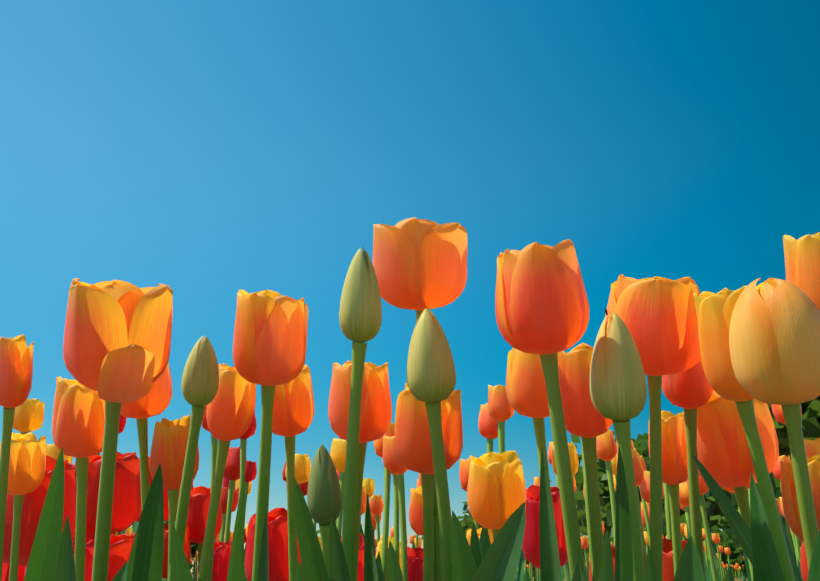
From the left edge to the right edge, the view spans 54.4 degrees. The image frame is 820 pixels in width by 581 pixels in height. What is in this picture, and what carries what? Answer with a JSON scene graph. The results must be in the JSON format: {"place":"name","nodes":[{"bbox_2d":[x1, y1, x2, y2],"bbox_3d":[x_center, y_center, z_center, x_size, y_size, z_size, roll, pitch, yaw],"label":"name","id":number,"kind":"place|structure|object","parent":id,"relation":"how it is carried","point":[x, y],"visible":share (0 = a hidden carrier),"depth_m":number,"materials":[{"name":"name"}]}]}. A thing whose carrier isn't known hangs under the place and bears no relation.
{"place":"outdoors","nodes":[
{"label":"outdoors","id":0,"kind":"place"},
{"bbox_2d":[0,0,819,571],"label":"sky","id":1,"kind":"structure","parent":0,"point":[210,151],"materials":[{"name":"blue"}]},
{"bbox_2d":[164,572,747,580],"bbox_3d":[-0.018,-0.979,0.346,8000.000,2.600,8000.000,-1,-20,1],"label":"ground","id":2,"kind":"structure","parent":0,"point":[533,578],"depth_m":33.75,"materials":[{"name":"soil"}]},
{"bbox_2d":[2,562,24,580],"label":"tulip","id":3,"kind":"object","parent":2,"relation":"on","point":[6,570],"visible":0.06,"depth_m":1.17,"materials":[{"name":"red plant"}]},
{"bbox_2d":[0,334,33,580],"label":"tulip","id":4,"kind":"object","parent":2,"relation":"on","point":[16,364],"visible":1,"depth_m":0.78,"materials":[{"name":"orange plant"}]},
{"bbox_2d":[0,432,45,580],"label":"tulip","id":5,"kind":"object","parent":2,"relation":"on","point":[27,465],"visible":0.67,"depth_m":0.92,"materials":[{"name":"orange plant"}]},
{"bbox_2d":[13,398,44,434],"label":"tulip","id":6,"kind":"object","parent":2,"relation":"on","point":[29,416],"visible":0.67,"depth_m":1.42,"materials":[{"name":"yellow plant"}]},
{"bbox_2d":[3,455,76,568],"bbox_3d":[-0.490,0.424,1.011,0.109,0.423,0.246,7,-21,-18],"label":"tulip","id":7,"kind":"object","parent":2,"relation":"on","point":[33,504],"visible":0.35,"depth_m":0.96,"materials":[{"name":"red plant"}]},
{"bbox_2d":[24,447,63,580],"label":"tulip leaf","id":8,"kind":"object","parent":2,"relation":"on","point":[42,562],"visible":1,"depth_m":0.44,"materials":[{"name":"plant"}]},
{"bbox_2d":[46,444,71,463],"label":"tulip","id":9,"kind":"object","parent":2,"relation":"on","point":[52,450],"visible":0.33,"depth_m":1.46,"materials":[{"name":"yellow plant"}]},
{"bbox_2d":[24,533,94,580],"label":"tulip","id":10,"kind":"object","parent":2,"relation":"on","point":[90,542],"visible":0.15,"depth_m":1.09,"materials":[{"name":"red plant"}]},
{"bbox_2d":[54,516,75,580],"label":"tulip leaf","id":11,"kind":"object","parent":2,"relation":"on","point":[65,569],"visible":0.98,"depth_m":0.41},
{"bbox_2d":[52,376,104,580],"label":"tulip","id":12,"kind":"object","parent":2,"relation":"on","point":[78,420],"visible":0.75,"depth_m":0.67,"materials":[{"name":"orange plant"}]},
{"bbox_2d":[74,451,141,533],"bbox_3d":[-0.457,0.474,1.185,0.104,0.447,0.304,4,-20,-11],"label":"tulip","id":13,"kind":"object","parent":2,"relation":"on","point":[126,509],"visible":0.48,"depth_m":1.12,"materials":[{"name":"red plant"}]},
{"bbox_2d":[63,278,172,580],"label":"tulip","id":14,"kind":"object","parent":2,"relation":"on","point":[117,343],"visible":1,"depth_m":0.48,"materials":[{"name":"orange plant"}]},
{"bbox_2d":[112,561,127,580],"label":"tulip leaf","id":15,"kind":"object","parent":2,"relation":"on","point":[121,575],"visible":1,"depth_m":0.39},
{"bbox_2d":[107,533,135,580],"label":"tulip","id":16,"kind":"object","parent":2,"relation":"on","point":[120,548],"visible":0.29,"depth_m":1.22,"materials":[{"name":"red plant"}]},
{"bbox_2d":[126,464,163,580],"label":"tulip leaf","id":17,"kind":"object","parent":2,"relation":"on","point":[145,562],"visible":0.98,"depth_m":0.49,"materials":[{"name":"plant"}]},
{"bbox_2d":[120,363,172,509],"bbox_3d":[-0.263,0.305,0.780,0.060,0.489,0.202,-1,-20,1],"label":"tulip","id":18,"kind":"object","parent":2,"relation":"on","point":[155,400],"visible":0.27,"depth_m":0.78,"materials":[{"name":"orange plant"}]},
{"bbox_2d":[136,457,179,522],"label":"tulip","id":19,"kind":"object","parent":2,"relation":"on","point":[166,510],"visible":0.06,"depth_m":1.27,"materials":[{"name":"red plant"}]},
{"bbox_2d":[150,415,198,580],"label":"tulip","id":20,"kind":"object","parent":2,"relation":"on","point":[169,445],"visible":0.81,"depth_m":0.77,"materials":[{"name":"orange plant"}]},
{"bbox_2d":[162,523,190,578],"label":"tulip","id":21,"kind":"object","parent":2,"relation":"on","point":[187,547],"visible":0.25,"depth_m":1.37,"materials":[{"name":"red plant"}]},
{"bbox_2d":[170,525,192,580],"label":"tulip leaf","id":22,"kind":"object","parent":2,"relation":"on","point":[179,568],"visible":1,"depth_m":0.43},
{"bbox_2d":[168,335,218,580],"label":"tulip","id":23,"kind":"object","parent":2,"relation":"on","point":[200,382],"visible":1,"depth_m":0.57,"materials":[{"name":"green plant"}]},
{"bbox_2d":[186,486,222,571],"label":"tulip","id":24,"kind":"object","parent":2,"relation":"on","point":[199,504],"visible":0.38,"depth_m":1.42,"materials":[{"name":"red plant"}]},
{"bbox_2d":[202,405,217,580],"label":"tulip","id":25,"kind":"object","parent":2,"relation":"on","point":[214,445],"visible":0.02,"depth_m":1.45,"materials":[{"name":"green plant"}]},
{"bbox_2d":[197,541,231,580],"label":"tulip","id":26,"kind":"object","parent":2,"relation":"on","point":[221,556],"visible":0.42,"depth_m":1.47,"materials":[{"name":"red plant"}]},
{"bbox_2d":[197,363,255,580],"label":"tulip","id":27,"kind":"object","parent":2,"relation":"on","point":[230,411],"visible":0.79,"depth_m":0.72,"materials":[{"name":"orange plant"}]},
{"bbox_2d":[220,487,244,580],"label":"tulip","id":28,"kind":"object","parent":2,"relation":"on","point":[224,496],"visible":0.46,"depth_m":2.00,"materials":[{"name":"red plant"}]},
{"bbox_2d":[224,447,246,542],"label":"tulip","id":29,"kind":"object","parent":2,"relation":"on","point":[232,471],"visible":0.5,"depth_m":1.66,"materials":[{"name":"red plant"}]},
{"bbox_2d":[227,476,244,580],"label":"tulip leaf","id":30,"kind":"object","parent":2,"relation":"on","point":[234,567],"visible":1,"depth_m":0.54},
{"bbox_2d":[238,411,256,501],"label":"tulip","id":31,"kind":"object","parent":2,"relation":"on","point":[251,430],"visible":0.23,"depth_m":1.61,"materials":[{"name":"green plant"}]},
{"bbox_2d":[242,461,256,550],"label":"tulip","id":32,"kind":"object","parent":2,"relation":"on","point":[251,472],"visible":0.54,"depth_m":2.34,"materials":[{"name":"green plant"}]},
{"bbox_2d":[258,509,268,580],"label":"tulip leaf","id":33,"kind":"object","parent":2,"relation":"on","point":[263,572],"visible":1,"depth_m":0.49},
{"bbox_2d":[233,290,308,580],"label":"tulip","id":34,"kind":"object","parent":2,"relation":"on","point":[270,340],"visible":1,"depth_m":0.58,"materials":[{"name":"orange plant"}]},
{"bbox_2d":[245,507,301,580],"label":"tulip","id":35,"kind":"object","parent":2,"relation":"on","point":[278,556],"visible":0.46,"depth_m":1.06,"materials":[{"name":"red plant"}]},
{"bbox_2d":[246,454,310,580],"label":"tulip","id":36,"kind":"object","parent":2,"relation":"on","point":[302,467],"visible":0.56,"depth_m":1.66,"materials":[{"name":"yellow plant"}]},
{"bbox_2d":[272,364,313,580],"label":"tulip","id":37,"kind":"object","parent":2,"relation":"on","point":[293,410],"visible":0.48,"depth_m":0.79,"materials":[{"name":"orange plant"}]},
{"bbox_2d":[293,477,329,580],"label":"tulip leaf","id":38,"kind":"object","parent":2,"relation":"on","point":[313,564],"visible":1,"depth_m":0.51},
{"bbox_2d":[307,444,341,578],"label":"tulip","id":39,"kind":"object","parent":2,"relation":"on","point":[324,499],"visible":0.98,"depth_m":0.61,"materials":[{"name":"green plant"}]},
{"bbox_2d":[330,438,346,536],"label":"tulip","id":40,"kind":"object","parent":2,"relation":"on","point":[338,452],"visible":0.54,"depth_m":1.46,"materials":[{"name":"yellow plant"}]},
{"bbox_2d":[329,515,350,580],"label":"tulip leaf","id":41,"kind":"object","parent":2,"relation":"on","point":[338,568],"visible":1,"depth_m":0.46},
{"bbox_2d":[340,534,363,580],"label":"tulip","id":42,"kind":"object","parent":2,"relation":"on","point":[360,576],"visible":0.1,"depth_m":1.27,"materials":[{"name":"red plant"}]},
{"bbox_2d":[328,361,391,580],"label":"tulip","id":43,"kind":"object","parent":2,"relation":"on","point":[376,412],"visible":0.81,"depth_m":0.66,"materials":[{"name":"orange plant"}]},
{"bbox_2d":[339,247,381,580],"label":"tulip","id":44,"kind":"object","parent":2,"relation":"on","point":[360,316],"visible":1,"depth_m":0.58,"materials":[{"name":"green plant"}]},
{"bbox_2d":[362,478,375,550],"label":"tulip","id":45,"kind":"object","parent":2,"relation":"on","point":[368,483],"visible":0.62,"depth_m":2.57,"materials":[{"name":"yellow plant"}]},
{"bbox_2d":[364,494,377,580],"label":"tulip leaf","id":46,"kind":"object","parent":2,"relation":"on","point":[370,570],"visible":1,"depth_m":0.59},
{"bbox_2d":[370,495,383,545],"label":"tulip","id":47,"kind":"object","parent":2,"relation":"on","point":[376,505],"visible":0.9,"depth_m":2.77,"materials":[{"name":"orange plant"}]},
{"bbox_2d":[360,461,398,560],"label":"tulip","id":48,"kind":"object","parent":2,"relation":"on","point":[396,520],"visible":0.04,"depth_m":1.56,"materials":[{"name":"green plant"}]},
{"bbox_2d":[374,423,396,580],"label":"tulip","id":49,"kind":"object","parent":2,"relation":"on","point":[381,562],"visible":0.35,"depth_m":1.40,"materials":[{"name":"green plant"}]},
{"bbox_2d":[376,536,400,567],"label":"tulip","id":50,"kind":"object","parent":2,"relation":"on","point":[379,546],"visible":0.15,"depth_m":1.88,"materials":[{"name":"yellow plant"}]},
{"bbox_2d":[386,541,403,580],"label":"tulip leaf","id":51,"kind":"object","parent":2,"relation":"on","point":[393,572],"visible":1,"depth_m":0.44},
{"bbox_2d":[383,436,407,580],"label":"tulip","id":52,"kind":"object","parent":2,"relation":"on","point":[393,463],"visible":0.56,"depth_m":1.38,"materials":[{"name":"orange plant"}]},
{"bbox_2d":[407,547,422,580],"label":"tulip","id":53,"kind":"object","parent":2,"relation":"on","point":[415,563],"visible":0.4,"depth_m":1.36,"materials":[{"name":"red plant"}]},
{"bbox_2d":[409,486,422,535],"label":"tulip","id":54,"kind":"object","parent":2,"relation":"on","point":[416,512],"visible":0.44,"depth_m":1.66,"materials":[{"name":"orange plant"}]},
{"bbox_2d":[373,217,466,580],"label":"tulip","id":55,"kind":"object","parent":2,"relation":"on","point":[419,265],"visible":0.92,"depth_m":0.62,"materials":[{"name":"orange plant"}]},
{"bbox_2d":[395,383,462,580],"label":"tulip","id":56,"kind":"object","parent":2,"relation":"on","point":[413,447],"visible":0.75,"depth_m":0.62,"materials":[{"name":"orange plant"}]},
{"bbox_2d":[407,308,455,580],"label":"tulip","id":57,"kind":"object","parent":2,"relation":"on","point":[431,377],"visible":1,"depth_m":0.55,"materials":[{"name":"green plant"}]},
{"bbox_2d":[451,511,476,580],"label":"tulip leaf","id":58,"kind":"object","parent":2,"relation":"on","point":[464,568],"visible":1,"depth_m":0.51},
{"bbox_2d":[459,458,478,529],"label":"tulip","id":59,"kind":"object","parent":2,"relation":"on","point":[464,470],"visible":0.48,"depth_m":1.63,"materials":[{"name":"orange plant"}]},
{"bbox_2d":[457,501,481,531],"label":"tree","id":60,"kind":"object","parent":2,"relation":"on","point":[467,523],"depth_m":92.27,"materials":[{"name":"green plant"}]},
{"bbox_2d":[470,522,482,569],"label":"tulip leaf","id":61,"kind":"object","parent":2,"relation":"on","point":[475,548],"visible":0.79,"depth_m":0.59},
{"bbox_2d":[478,403,497,452],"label":"tulip","id":62,"kind":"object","parent":2,"relation":"on","point":[488,426],"visible":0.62,"depth_m":1.60,"materials":[{"name":"orange plant"}]},
{"bbox_2d":[467,450,525,538],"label":"tulip","id":63,"kind":"object","parent":2,"relation":"on","point":[496,493],"visible":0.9,"depth_m":0.74,"materials":[{"name":"yellow plant"}]},
{"bbox_2d":[479,385,513,557],"bbox_3d":[0.136,0.454,1.371,0.128,0.609,0.108,16,-25,-37],"label":"tulip","id":64,"kind":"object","parent":2,"relation":"on","point":[501,410],"visible":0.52,"depth_m":1.46,"materials":[{"name":"orange plant"}]},
{"bbox_2d":[473,502,525,580],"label":"tulip leaf","id":65,"kind":"object","parent":2,"relation":"on","point":[500,560],"visible":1,"depth_m":0.45,"materials":[{"name":"plant"}]},
{"bbox_2d":[517,550,523,580],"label":"leaf","id":66,"kind":"object","parent":2,"relation":"on","point":[520,576],"depth_m":2.14,"materials":[{"name":"green plant"}]},
{"bbox_2d":[506,347,549,480],"bbox_3d":[0.125,0.299,0.761,0.060,0.486,0.198,-1,-20,1],"label":"tulip","id":67,"kind":"object","parent":2,"relation":"on","point":[526,391],"visible":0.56,"depth_m":0.75,"materials":[{"name":"orange plant"}]},
{"bbox_2d":[495,239,588,580],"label":"tulip","id":68,"kind":"object","parent":2,"relation":"on","point":[541,306],"visible":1,"depth_m":0.48,"materials":[{"name":"orange plant"}]},
{"bbox_2d":[522,485,567,568],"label":"tulip","id":69,"kind":"object","parent":2,"relation":"on","point":[531,547],"visible":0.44,"depth_m":0.91,"materials":[{"name":"red plant"}]},
{"bbox_2d":[539,447,561,580],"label":"tulip leaf","id":70,"kind":"object","parent":2,"relation":"on","point":[550,569],"visible":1,"depth_m":0.57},
{"bbox_2d":[548,442,585,580],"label":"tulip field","id":71,"kind":"structure","parent":2,"relation":"on","point":[550,449],"depth_m":1.84,"materials":[{"name":"orange plant"}]},
{"bbox_2d":[552,442,603,580],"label":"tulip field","id":72,"kind":"structure","parent":2,"relation":"on","point":[574,461],"depth_m":1.44,"materials":[{"name":"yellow plant"}]},
{"bbox_2d":[557,342,612,580],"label":"tulip","id":73,"kind":"object","parent":2,"relation":"on","point":[586,420],"visible":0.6,"depth_m":0.60,"materials":[{"name":"orange plant"}]},
{"bbox_2d":[581,437,593,573],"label":"tulip stem","id":74,"kind":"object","parent":2,"relation":"on","point":[587,515],"depth_m":1.36,"materials":[{"name":"green plant"}]},
{"bbox_2d":[564,430,616,580],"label":"tulip","id":75,"kind":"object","parent":2,"relation":"on","point":[606,448],"visible":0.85,"depth_m":1.67,"materials":[{"name":"orange plant"}]},
{"bbox_2d":[598,530,613,580],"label":"tulip leaf","id":76,"kind":"object","parent":2,"relation":"on","point":[606,571],"visible":1,"depth_m":0.42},
{"bbox_2d":[590,311,646,580],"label":"tulip","id":77,"kind":"object","parent":2,"relation":"on","point":[618,389],"visible":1,"depth_m":0.50,"materials":[{"name":"green plant"}]},
{"bbox_2d":[615,446,633,580],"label":"tulip leaf","id":78,"kind":"object","parent":2,"relation":"on","point":[623,555],"visible":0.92,"depth_m":0.48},
{"bbox_2d":[603,448,646,570],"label":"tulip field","id":79,"kind":"structure","parent":2,"relation":"on","point":[638,470],"depth_m":1.42,"materials":[{"name":"orange plant"}]},
{"bbox_2d":[550,438,709,535],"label":"tree","id":80,"kind":"object","parent":2,"relation":"on","point":[604,496],"visible":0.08,"depth_m":48.03,"materials":[{"name":"green plant"}]},
{"bbox_2d":[639,455,649,545],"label":"tulip","id":81,"kind":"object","parent":2,"relation":"on","point":[645,506],"visible":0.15,"depth_m":2.23,"materials":[{"name":"green plant"}]},
{"bbox_2d":[571,435,720,516],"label":"tree","id":82,"kind":"object","parent":2,"relation":"on","point":[644,442],"depth_m":59.63,"materials":[{"name":"green plant"}]},
{"bbox_2d":[640,470,663,506],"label":"tulip","id":83,"kind":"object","parent":2,"relation":"on","point":[645,489],"visible":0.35,"depth_m":1.66,"materials":[{"name":"orange plant"}]},
{"bbox_2d":[605,274,700,580],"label":"tulip","id":84,"kind":"object","parent":2,"relation":"on","point":[657,315],"visible":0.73,"depth_m":0.57,"materials":[{"name":"orange plant"}]},
{"bbox_2d":[645,546,660,580],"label":"tulip leaf","id":85,"kind":"object","parent":2,"relation":"on","point":[651,573],"visible":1,"depth_m":0.45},
{"bbox_2d":[587,501,720,563],"bbox_3d":[9.829,10.717,32.092,5.164,4.278,5.049,-1,-20,1],"label":"tree","id":86,"kind":"object","parent":2,"relation":"on","point":[610,522],"depth_m":32.04,"materials":[{"name":"green plant"}]},
{"bbox_2d":[663,483,671,539],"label":"stem","id":87,"kind":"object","parent":2,"relation":"on","point":[668,517],"visible":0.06,"depth_m":1.49,"materials":[{"name":"green plant"}]},
{"bbox_2d":[649,411,687,576],"bbox_3d":[0.266,0.332,0.757,0.042,0.420,0.172,-5,-21,15],"label":"tulip","id":88,"kind":"object","parent":2,"relation":"on","point":[674,463],"visible":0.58,"depth_m":0.75,"materials":[{"name":"orange plant"}]},
{"bbox_2d":[613,432,726,527],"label":"tree","id":89,"kind":"object","parent":2,"relation":"on","point":[640,437],"depth_m":70.61,"materials":[{"name":"green plant"}]},
{"bbox_2d":[663,538,686,580],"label":"tulip","id":90,"kind":"object","parent":2,"relation":"on","point":[668,569],"visible":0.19,"depth_m":1.30,"materials":[{"name":"red plant"}]},
{"bbox_2d":[679,481,690,539],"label":"tulip","id":91,"kind":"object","parent":2,"relation":"on","point":[684,494],"visible":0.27,"depth_m":2.02,"materials":[{"name":"orange plant"}]},
{"bbox_2d":[662,359,713,580],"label":"tulip","id":92,"kind":"object","parent":2,"relation":"on","point":[690,391],"visible":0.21,"depth_m":0.67,"materials":[{"name":"orange plant"}]},
{"bbox_2d":[674,536,704,580],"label":"tulip leaf","id":93,"kind":"object","parent":2,"relation":"on","point":[689,567],"visible":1,"depth_m":0.42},
{"bbox_2d":[687,475,745,580],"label":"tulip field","id":94,"kind":"structure","parent":2,"relation":"on","point":[703,488],"depth_m":1.77,"materials":[{"name":"green plant"}]},
{"bbox_2d":[692,454,751,563],"bbox_3d":[0.333,0.317,0.626,0.237,0.359,0.031,13,-24,-31],"label":"tulip leaf","id":95,"kind":"object","parent":2,"relation":"on","point":[739,526],"visible":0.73,"depth_m":0.63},
{"bbox_2d":[712,533,731,580],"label":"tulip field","id":96,"kind":"structure","parent":2,"relation":"on","point":[715,538],"depth_m":4.98,"materials":[{"name":"orange plant"}]},
{"bbox_2d":[708,489,737,529],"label":"tree","id":97,"kind":"object","parent":2,"relation":"on","point":[716,506],"depth_m":69.13,"materials":[{"name":"green plant"}]},
{"bbox_2d":[701,516,746,577],"bbox_3d":[14.592,12.669,37.503,4.704,4.108,4.568,-5,-21,14],"label":"tree","id":98,"kind":"object","parent":2,"relation":"on","point":[728,539],"visible":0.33,"depth_m":36.68,"materials":[{"name":"green plant"}]},
{"bbox_2d":[684,390,778,572],"bbox_3d":[0.315,0.298,0.683,0.074,0.434,0.200,-15,-25,35],"label":"tulip","id":99,"kind":"object","parent":2,"relation":"on","point":[724,455],"visible":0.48,"depth_m":0.67,"materials":[{"name":"orange plant"}]},
{"bbox_2d":[693,285,794,580],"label":"tulip","id":100,"kind":"object","parent":2,"relation":"on","point":[714,311],"visible":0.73,"depth_m":0.54,"materials":[{"name":"orange plant"}]},
{"bbox_2d":[706,481,786,533],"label":"tree","id":101,"kind":"object","parent":2,"relation":"on","point":[777,492],"depth_m":60.56,"materials":[{"name":"green plant"}]},
{"bbox_2d":[750,472,784,580],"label":"tulip leaf","id":102,"kind":"object","parent":2,"relation":"on","point":[766,564],"visible":1,"depth_m":0.49,"materials":[{"name":"plant"}]},
{"bbox_2d":[729,278,819,568],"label":"tulip","id":103,"kind":"object","parent":2,"relation":"on","point":[774,338],"visible":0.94,"depth_m":0.49,"materials":[{"name":"yellow plant"}]},
{"bbox_2d":[773,455,795,580],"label":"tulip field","id":104,"kind":"structure","parent":2,"relation":"on","point":[777,469],"depth_m":2.20,"materials":[{"name":"plant"}]},
{"bbox_2d":[771,404,801,580],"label":"tulip","id":105,"kind":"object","parent":2,"relation":"on","point":[777,411],"visible":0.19,"depth_m":1.41,"materials":[{"name":"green plant"}]},
{"bbox_2d":[756,395,819,484],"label":"tree","id":106,"kind":"object","parent":2,"relation":"on","point":[811,420],"visible":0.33,"depth_m":36.41,"materials":[{"name":"green plant"}]},
{"bbox_2d":[780,455,819,541],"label":"tulip","id":107,"kind":"object","parent":2,"relation":"on","point":[790,503],"visible":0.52,"depth_m":0.63,"materials":[{"name":"orange plant"}]},
{"bbox_2d":[783,232,819,310],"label":"tulip","id":108,"kind":"object","parent":2,"relation":"on","point":[802,259],"visible":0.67,"depth_m":0.60,"materials":[{"name":"orange plant"}]},
{"bbox_2d":[800,542,808,580],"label":"tulip","id":109,"kind":"object","parent":2,"relation":"on","point":[804,565],"visible":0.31,"depth_m":1.26,"materials":[{"name":"red plant"}]},
{"bbox_2d":[804,438,819,456],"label":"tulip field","id":110,"kind":"structure","parent":2,"relation":"on","point":[812,447],"depth_m":1.44,"materials":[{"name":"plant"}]},
{"bbox_2d":[807,531,819,580],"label":"tulip leaf","id":111,"kind":"object","parent":2,"relation":"on","point":[814,572],"visible":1,"depth_m":0.44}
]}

